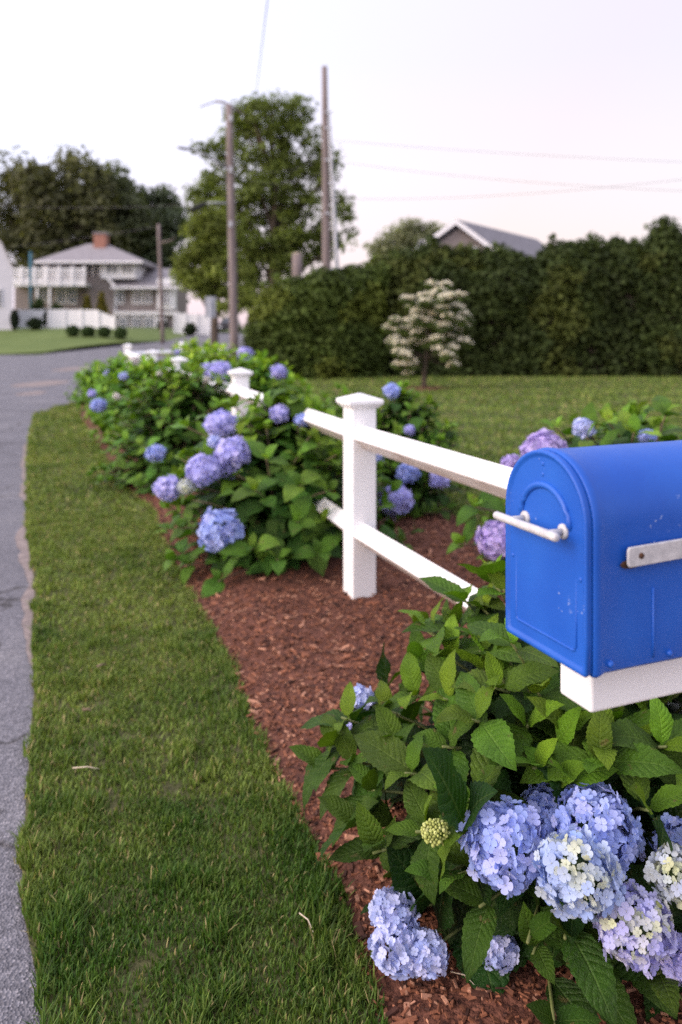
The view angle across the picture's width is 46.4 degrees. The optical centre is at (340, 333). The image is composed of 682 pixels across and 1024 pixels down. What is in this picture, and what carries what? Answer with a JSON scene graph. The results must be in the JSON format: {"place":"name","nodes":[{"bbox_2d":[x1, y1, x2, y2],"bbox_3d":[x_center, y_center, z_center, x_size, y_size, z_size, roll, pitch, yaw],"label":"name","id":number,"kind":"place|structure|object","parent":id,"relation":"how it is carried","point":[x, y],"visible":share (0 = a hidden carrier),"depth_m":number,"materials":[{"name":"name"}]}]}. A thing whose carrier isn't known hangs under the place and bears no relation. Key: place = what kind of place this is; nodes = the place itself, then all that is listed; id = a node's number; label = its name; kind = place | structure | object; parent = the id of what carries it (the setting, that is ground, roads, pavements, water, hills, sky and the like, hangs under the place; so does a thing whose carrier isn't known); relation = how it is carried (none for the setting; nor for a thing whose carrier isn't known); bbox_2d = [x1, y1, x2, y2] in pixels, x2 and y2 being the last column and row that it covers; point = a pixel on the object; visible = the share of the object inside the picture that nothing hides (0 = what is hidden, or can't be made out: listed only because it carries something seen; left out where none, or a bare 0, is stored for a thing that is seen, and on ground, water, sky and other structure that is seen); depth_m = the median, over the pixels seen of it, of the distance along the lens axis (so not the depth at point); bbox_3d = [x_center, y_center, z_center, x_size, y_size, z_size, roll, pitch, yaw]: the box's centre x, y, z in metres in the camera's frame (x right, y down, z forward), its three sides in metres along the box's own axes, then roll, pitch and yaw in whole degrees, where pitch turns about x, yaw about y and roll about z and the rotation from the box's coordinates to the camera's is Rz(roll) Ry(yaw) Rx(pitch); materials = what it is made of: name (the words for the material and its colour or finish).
{"place":"outdoors","nodes":[
{"label":"outdoors","id":0,"kind":"place"},
{"bbox_2d":[0,333,244,1023],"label":"road","id":1,"kind":"structure","parent":0,"point":[17,412],"depth_m":3.59,"materials":[{"name":"grey asphalt"}]},
{"bbox_2d":[15,433,34,665],"bbox_3d":[-2.725,1.352,7.005,0.235,0.001,13.724,0,0,-21],"label":"sand strip","id":2,"kind":"object","parent":1,"relation":"on","point":[24,553],"visible":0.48,"depth_m":4.54,"materials":[{"name":"beige sand"}]},
{"bbox_2d":[15,391,47,395],"bbox_3d":[-6.973,1.352,17.987,0.550,0.001,1.353,0,0,0],"label":"road patch","id":3,"kind":"object","parent":1,"relation":"on","point":[33,393],"visible":1,"depth_m":17.90,"materials":[{"name":"grey asphalt"}]},
{"bbox_2d":[11,380,67,386],"bbox_3d":[-8.050,1.352,21.433,1.155,0.001,2.904,0,0,0],"label":"road patch","id":4,"kind":"object","parent":1,"relation":"on","point":[41,383],"visible":1,"depth_m":21.46,"materials":[{"name":"grey asphalt"}]},
{"bbox_2d":[52,367,89,370],"bbox_3d":[-10.173,1.352,30.433,1.106,0.001,3.711,0,0,0],"label":"road patch","id":5,"kind":"object","parent":1,"relation":"on","point":[71,369],"visible":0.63,"depth_m":29.77,"materials":[{"name":"grey asphalt"}]},
{"bbox_2d":[157,224,175,343],"bbox_3d":[-12.631,-3.600,57.865,1.565,8.732,0.357,0,0,17],"label":"utility pole","id":6,"kind":"object","parent":1,"relation":"on","point":[162,333],"visible":1,"depth_m":57.89,"materials":[{"name":"brown wood"}]},
{"bbox_2d":[4,226,156,247],"bbox_3d":[-23.048,-7.526,63.999,22.922,0.587,0.024,0,0,32],"label":"overhead wire","id":7,"kind":"object","parent":6,"relation":"attached to","point":[80,238],"visible":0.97,"depth_m":62.33,"materials":[{"name":"black metal"}]},
{"bbox_2d":[205,297,215,345],"bbox_3d":[-4.420,0.057,27.013,0.360,2.606,0.088,0,0,-14],"label":"road sign","id":8,"kind":"object","parent":1,"relation":"on","point":[210,307],"visible":0.93,"depth_m":27.02,"materials":[{"name":"metal"}]},
{"bbox_2d":[168,195,256,348],"bbox_3d":[-7.534,-3.402,46.914,5.353,9.564,3.631,0,0,0],"label":"deciduous tree","id":9,"kind":"object","parent":1,"relation":"on","point":[205,252],"visible":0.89,"depth_m":46.39,"materials":[{"name":"green plant"}]},
{"bbox_2d":[0,327,246,354],"bbox_3d":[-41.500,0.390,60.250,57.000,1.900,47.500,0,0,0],"label":"lawn","id":10,"kind":"structure","parent":0,"point":[23,340],"depth_m":57.52,"materials":[{"name":"green plant"}]},
{"bbox_2d":[0,241,12,329],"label":"gabled house","id":11,"kind":"structure","parent":10,"relation":"on","point":[6,286],"depth_m":62.00,"materials":[{"name":"white paint"}]},
{"bbox_2d":[0,288,1,306],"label":"window","id":12,"kind":"structure","parent":11,"relation":"in","point":[0,288],"depth_m":61.92,"materials":[{"name":"white paint"}]},
{"bbox_2d":[9,309,19,330],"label":"leafy shrub","id":13,"kind":"object","parent":10,"relation":"on","point":[14,318],"visible":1,"depth_m":60.84,"materials":[{"name":"green plant"}]},
{"bbox_2d":[29,251,31,307],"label":"painted post","id":14,"kind":"object","parent":10,"relation":"on","point":[30,277],"visible":0.83,"depth_m":75.89,"materials":[{"name":"teal paint"}]},
{"bbox_2d":[17,309,44,327],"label":"board fence","id":15,"kind":"object","parent":10,"relation":"on","point":[25,315],"visible":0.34,"depth_m":66.00,"materials":[{"name":"white paint"}]},
{"bbox_2d":[25,317,43,329],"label":"leafy shrub","id":16,"kind":"object","parent":10,"relation":"on","point":[34,323],"visible":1,"depth_m":61.66,"materials":[{"name":"green plant"}]},
{"bbox_2d":[29,297,45,309],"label":"leafy shrub","id":17,"kind":"object","parent":10,"relation":"on","point":[39,304],"visible":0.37,"depth_m":73.74,"materials":[{"name":"green plant"}]},
{"bbox_2d":[42,309,46,327],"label":"leafy shrub","id":18,"kind":"object","parent":10,"relation":"on","point":[44,315],"visible":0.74,"depth_m":64.84,"materials":[{"name":"green plant"}]},
{"bbox_2d":[49,302,64,309],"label":"leafy shrub","id":19,"kind":"object","parent":10,"relation":"on","point":[57,306],"visible":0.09,"depth_m":73.74,"materials":[{"name":"green plant"}]},
{"bbox_2d":[0,144,141,280],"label":"deciduous tree","id":20,"kind":"object","parent":10,"relation":"on","point":[40,190],"visible":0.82,"depth_m":101.06,"materials":[{"name":"green plant"}]},
{"bbox_2d":[64,324,80,336],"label":"round shrub","id":21,"kind":"object","parent":10,"relation":"on","point":[72,330],"visible":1,"depth_m":57.77,"materials":[{"name":"green plant"}]},
{"bbox_2d":[47,308,115,328],"bbox_3d":[-20.829,-0.795,63.985,5.454,2.395,0.190,0,0,0],"label":"board fence","id":22,"kind":"object","parent":10,"relation":"on","point":[65,318],"visible":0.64,"depth_m":64.00,"materials":[{"name":"white paint"}]},
{"bbox_2d":[81,294,92,309],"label":"conical shrub","id":23,"kind":"object","parent":10,"relation":"on","point":[87,303],"visible":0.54,"depth_m":71.80,"materials":[{"name":"green plant"}]},
{"bbox_2d":[80,326,95,336],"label":"round shrub","id":24,"kind":"object","parent":10,"relation":"on","point":[88,331],"visible":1,"depth_m":57.69,"materials":[{"name":"green plant"}]},
{"bbox_2d":[13,232,186,328],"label":"shingle house","id":25,"kind":"structure","parent":10,"relation":"on","point":[127,283],"depth_m":79.40,"materials":[{"name":"grey wood"}]},
{"bbox_2d":[39,287,48,301],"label":"window","id":26,"kind":"structure","parent":25,"relation":"in","point":[43,291],"depth_m":79.86,"materials":[{"name":"grey glass"}]},
{"bbox_2d":[55,287,64,303],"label":"window","id":27,"kind":"structure","parent":25,"relation":"in","point":[59,291],"depth_m":79.90,"materials":[{"name":"grey glass"}]},
{"bbox_2d":[66,287,76,303],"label":"window","id":28,"kind":"structure","parent":25,"relation":"in","point":[71,292],"depth_m":79.90,"materials":[{"name":"grey glass"}]},
{"bbox_2d":[105,264,117,273],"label":"window","id":29,"kind":"structure","parent":25,"relation":"in","point":[109,268],"depth_m":78.72,"materials":[{"name":"white glass"}]},
{"bbox_2d":[116,290,123,303],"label":"window","id":30,"kind":"structure","parent":25,"relation":"in","point":[120,293],"depth_m":79.57,"materials":[{"name":"grey glass"}]},
{"bbox_2d":[118,316,127,327],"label":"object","id":31,"kind":"structure","parent":25,"relation":"in","point":[122,320],"depth_m":79.24,"materials":[{"name":"white paint"}]},
{"bbox_2d":[121,264,132,273],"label":"window","id":32,"kind":"structure","parent":25,"relation":"in","point":[125,268],"depth_m":78.72,"materials":[{"name":"white glass"}]},
{"bbox_2d":[131,316,140,327],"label":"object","id":33,"kind":"structure","parent":25,"relation":"in","point":[135,320],"depth_m":79.24,"materials":[{"name":"white paint"}]},
{"bbox_2d":[132,290,141,303],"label":"window","id":34,"kind":"structure","parent":25,"relation":"in","point":[136,294],"depth_m":79.57,"materials":[{"name":"grey glass"}]},
{"bbox_2d":[143,290,151,303],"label":"window","id":35,"kind":"structure","parent":25,"relation":"in","point":[147,294],"depth_m":79.57,"materials":[{"name":"grey glass"}]},
{"bbox_2d":[143,316,152,327],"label":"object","id":36,"kind":"structure","parent":25,"relation":"in","point":[147,320],"depth_m":79.24,"materials":[{"name":"white paint"}]},
{"bbox_2d":[163,289,169,304],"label":"window","id":37,"kind":"structure","parent":25,"relation":"in","point":[166,292],"depth_m":78.70,"materials":[{"name":"grey glass"}]},
{"bbox_2d":[95,291,109,314],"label":"conical shrub","id":38,"kind":"object","parent":10,"relation":"on","point":[101,305],"visible":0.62,"depth_m":71.82,"materials":[{"name":"green plant"}]},
{"bbox_2d":[97,326,111,336],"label":"round shrub","id":39,"kind":"object","parent":10,"relation":"on","point":[104,331],"visible":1,"depth_m":57.72,"materials":[{"name":"green plant"}]},
{"bbox_2d":[113,326,127,338],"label":"round shrub","id":40,"kind":"object","parent":10,"relation":"on","point":[120,332],"visible":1,"depth_m":57.69,"materials":[{"name":"green plant"}]},
{"bbox_2d":[75,159,173,256],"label":"deciduous tree","id":41,"kind":"object","parent":10,"relation":"on","point":[140,217],"visible":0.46,"depth_m":105.80,"materials":[{"name":"green plant"}]},
{"bbox_2d":[157,320,167,328],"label":"leafy shrub","id":42,"kind":"object","parent":10,"relation":"on","point":[165,325],"visible":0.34,"depth_m":71.77,"materials":[{"name":"green plant"}]},
{"bbox_2d":[133,182,196,302],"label":"deciduous tree","id":43,"kind":"object","parent":10,"relation":"on","point":[163,199],"visible":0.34,"depth_m":110.44,"materials":[{"name":"green plant"}]},
{"bbox_2d":[182,323,197,335],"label":"leafy shrub","id":44,"kind":"object","parent":10,"relation":"on","point":[189,329],"visible":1,"depth_m":67.73,"materials":[{"name":"green plant"}]},
{"bbox_2d":[174,312,208,334],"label":"board fence","id":45,"kind":"object","parent":10,"relation":"on","point":[200,321],"visible":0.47,"depth_m":70.00,"materials":[{"name":"white paint"}]},
{"bbox_2d":[218,317,241,331],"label":"parked car","id":46,"kind":"object","parent":10,"relation":"on","point":[224,325],"visible":0.52,"depth_m":73.96,"materials":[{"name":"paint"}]},
{"bbox_2d":[178,88,359,310],"bbox_3d":[-4.840,-7.961,55.094,12.388,17.964,6.261,0,0,0],"label":"deciduous tree","id":47,"kind":"object","parent":10,"relation":"on","point":[278,244],"visible":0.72,"depth_m":54.27,"materials":[{"name":"green plant"}]},
{"bbox_2d":[360,254,391,267],"bbox_3d":[1.643,-0.934,33.027,2.351,4.683,1.628,0,0,0],"label":"deciduous tree","id":48,"kind":"object","parent":10,"relation":"on","point":[367,262],"visible":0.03,"depth_m":32.59,"materials":[{"name":"green plant"}]},
{"bbox_2d":[361,216,445,256],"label":"deciduous tree","id":49,"kind":"object","parent":10,"relation":"on","point":[410,233],"visible":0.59,"depth_m":86.72,"materials":[{"name":"green plant"}]},
{"bbox_2d":[254,0,267,106],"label":"overhead wire","id":50,"kind":"object","parent":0,"point":[262,43],"visible":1,"depth_m":13.52,"materials":[{"name":"grey metal"}]},
{"bbox_2d":[292,253,301,278],"bbox_3d":[-1.538,-0.736,28.000,0.372,4.191,0.380,0,0,0],"label":"stub post","id":51,"kind":"object","parent":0,"point":[296,264],"visible":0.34,"depth_m":27.84,"materials":[{"name":"grey wood"}]},
{"bbox_2d":[0,0,681,327],"label":"sky","id":52,"kind":"structure","parent":0,"point":[127,81],"materials":[{"name":"white"}]},
{"bbox_2d":[6,375,681,1023],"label":"lawn","id":53,"kind":"structure","parent":0,"point":[171,789],"depth_m":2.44,"materials":[{"name":"green plant"}]},
{"bbox_2d":[177,100,242,361],"bbox_3d":[-4.688,-3.547,28.639,2.692,9.821,0.570,0,0,-31],"label":"utility pole","id":54,"kind":"object","parent":53,"relation":"on","point":[233,298],"visible":0.95,"depth_m":28.88,"materials":[{"name":"wood"}]},
{"bbox_2d":[8,204,197,207],"bbox_3d":[-16.886,-7.462,44.500,0.013,5.421,40.265,0,0,-40],"label":"overhead wire","id":55,"kind":"object","parent":54,"relation":"attached to","point":[102,207],"visible":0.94,"depth_m":37.63,"materials":[{"name":"black metal"}]},
{"bbox_2d":[239,260,390,378],"bbox_3d":[-0.786,-0.356,24.814,4.715,3.919,3.509,0,0,0],"label":"rounded hedge","id":56,"kind":"object","parent":53,"relation":"on","point":[319,323],"visible":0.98,"depth_m":23.70,"materials":[{"name":"green plant"}]},
{"bbox_2d":[322,66,338,269],"bbox_3d":[-0.377,-4.342,29.841,0.443,11.408,0.808,0,0,-43],"label":"utility pole","id":57,"kind":"object","parent":53,"relation":"on","point":[327,156],"visible":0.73,"depth_m":29.87,"materials":[{"name":"wood"}]},
{"bbox_2d":[235,172,320,183],"bbox_3d":[-2.291,-5.849,29.499,3.606,0.651,0.014,0,0,-16],"label":"overhead wire","id":58,"kind":"object","parent":57,"relation":"attached to","point":[279,183],"visible":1,"depth_m":29.48,"materials":[{"name":"black metal"}]},
{"bbox_2d":[235,157,320,171],"bbox_3d":[-2.311,-6.340,29.499,3.568,0.793,0.014,0,0,-16],"label":"overhead wire","id":59,"kind":"object","parent":57,"relation":"attached to","point":[283,171],"visible":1,"depth_m":29.55,"materials":[{"name":"black metal"}]},
{"bbox_2d":[333,140,675,161],"bbox_3d":[5.826,-6.194,27.000,14.117,2.208,0.010,0,0,25],"label":"overhead wire","id":60,"kind":"object","parent":57,"relation":"attached to","point":[511,153],"visible":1,"depth_m":27.02,"materials":[{"name":"grey metal"}]},
{"bbox_2d":[329,179,681,198],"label":"overhead wire","id":61,"kind":"object","parent":57,"relation":"attached to","point":[542,192],"visible":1,"depth_m":23.81,"materials":[{"name":"grey metal"}]},
{"bbox_2d":[337,161,677,190],"bbox_3d":[5.337,-5.202,26.000,14.191,2.665,0.010,0,0,34],"label":"overhead wire","id":62,"kind":"object","parent":57,"relation":"attached to","point":[510,180],"visible":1,"depth_m":25.88,"materials":[{"name":"grey metal"}]},
{"bbox_2d":[78,404,681,1023],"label":"mulch bed","id":63,"kind":"object","parent":53,"relation":"on","point":[498,1010],"visible":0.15,"depth_m":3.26,"materials":[{"name":"brown wood"}]},
{"bbox_2d":[64,360,109,404],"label":"hydrangea bush","id":64,"kind":"object","parent":63,"relation":"on","point":[79,377],"visible":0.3,"depth_m":14.91,"materials":[{"name":"green plant"}]},
{"bbox_2d":[72,351,149,417],"bbox_3d":[-3.374,0.824,12.641,1.616,1.101,1.540,0,0,27],"label":"hydrangea bush","id":65,"kind":"object","parent":63,"relation":"on","point":[115,363],"visible":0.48,"depth_m":12.35,"materials":[{"name":"green plant"}]},
{"bbox_2d":[80,354,174,445],"bbox_3d":[-2.369,0.813,9.692,1.509,1.119,1.545,0,0,-28],"label":"hydrangea bush","id":66,"kind":"object","parent":63,"relation":"on","point":[98,403],"visible":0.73,"depth_m":9.41,"materials":[{"name":"green plant"}]},
{"bbox_2d":[86,360,231,495],"bbox_3d":[-1.438,0.815,7.167,1.591,1.159,1.708,0,0,0],"label":"hydrangea bush","id":67,"kind":"object","parent":63,"relation":"on","point":[181,396],"visible":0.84,"depth_m":6.97,"materials":[{"name":"green plant"}]},
{"bbox_2d":[159,337,221,364],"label":"hydrangea bush","id":68,"kind":"object","parent":63,"relation":"on","point":[183,348],"visible":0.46,"depth_m":13.72,"materials":[{"name":"green plant"}]},
{"bbox_2d":[183,338,260,410],"bbox_3d":[-1.645,0.723,10.859,1.876,1.313,1.894,0,0,-39],"label":"hydrangea bush","id":69,"kind":"object","parent":63,"relation":"on","point":[222,355],"visible":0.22,"depth_m":10.77,"materials":[{"name":"green plant"}]},
{"bbox_2d":[201,349,319,432],"bbox_3d":[-0.877,0.774,8.723,1.547,1.201,1.581,0,0,0],"label":"hydrangea bush","id":70,"kind":"object","parent":63,"relation":"on","point":[264,381],"visible":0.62,"depth_m":8.50,"materials":[{"name":"green plant"}]},
{"bbox_2d":[152,386,423,597],"bbox_3d":[-0.331,0.866,4.847,1.703,1.077,1.765,0,0,0],"label":"hydrangea bush","id":71,"kind":"object","parent":63,"relation":"on","point":[267,483],"visible":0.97,"depth_m":4.44,"materials":[{"name":"green plant"}]},
{"bbox_2d":[320,381,350,442],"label":"hydrangea bush","id":72,"kind":"object","parent":63,"relation":"on","point":[326,404],"visible":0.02,"depth_m":6.66,"materials":[{"name":"green plant"}]},
{"bbox_2d":[335,379,470,520],"bbox_3d":[0.460,0.861,5.869,1.054,1.056,1.282,0,0,0],"label":"hydrangea bush","id":73,"kind":"object","parent":63,"relation":"on","point":[414,495],"visible":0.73,"depth_m":5.70,"materials":[{"name":"green plant"}]},
{"bbox_2d":[289,553,681,1023],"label":"hydrangea bush","id":74,"kind":"object","parent":63,"relation":"on","point":[539,826],"visible":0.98,"depth_m":1.59,"materials":[{"name":"green plant"}]},
{"bbox_2d":[447,395,681,566],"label":"hydrangea bush","id":75,"kind":"object","parent":63,"relation":"on","point":[627,424],"visible":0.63,"depth_m":3.52,"materials":[{"name":"green plant"}]},
{"bbox_2d":[493,440,681,711],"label":"mailbox","id":76,"kind":"object","parent":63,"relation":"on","point":[594,571],"visible":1,"depth_m":1.02,"materials":[{"name":"blue paint"}]},
{"bbox_2d":[506,450,591,677],"bbox_3d":[0.269,0.287,1.050,0.012,0.267,0.172,0,0,-23],"label":"door","id":77,"kind":"structure","parent":76,"relation":"in","point":[549,583],"depth_m":1.04,"materials":[{"name":"blue paint"}]},
{"bbox_2d":[122,342,680,707],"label":"rail fence","id":78,"kind":"object","parent":53,"relation":"on","point":[365,442],"visible":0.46,"depth_m":3.87,"materials":[{"name":"white plastic"}]},
{"bbox_2d":[406,386,449,390],"bbox_3d":[2.003,1.323,19.300,1.299,0.047,1.240,0,0,0],"label":"mulch ring","id":79,"kind":"object","parent":53,"relation":"on","point":[430,388],"visible":0.74,"depth_m":19.07,"materials":[{"name":"brown wood"}]},
{"bbox_2d":[381,279,475,386],"bbox_3d":[2.140,0.019,19.189,2.368,2.686,1.743,0,0,0],"label":"dogwood tree","id":80,"kind":"object","parent":53,"relation":"on","point":[430,310],"visible":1,"depth_m":18.93,"materials":[{"name":"white plant"}]},
{"bbox_2d":[369,215,681,376],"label":"tall hedge","id":81,"kind":"object","parent":53,"relation":"on","point":[592,306],"visible":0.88,"depth_m":24.93,"materials":[{"name":"green plant"}]},
{"bbox_2d":[254,375,681,553],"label":"lawn grass","id":82,"kind":"structure","parent":0,"point":[533,404],"depth_m":16.10,"materials":[{"name":"green plant"}]},
{"bbox_2d":[416,219,544,255],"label":"gabled house","id":83,"kind":"structure","parent":0,"point":[455,232],"depth_m":44.56,"materials":[{"name":"grey wood"}]}
]}

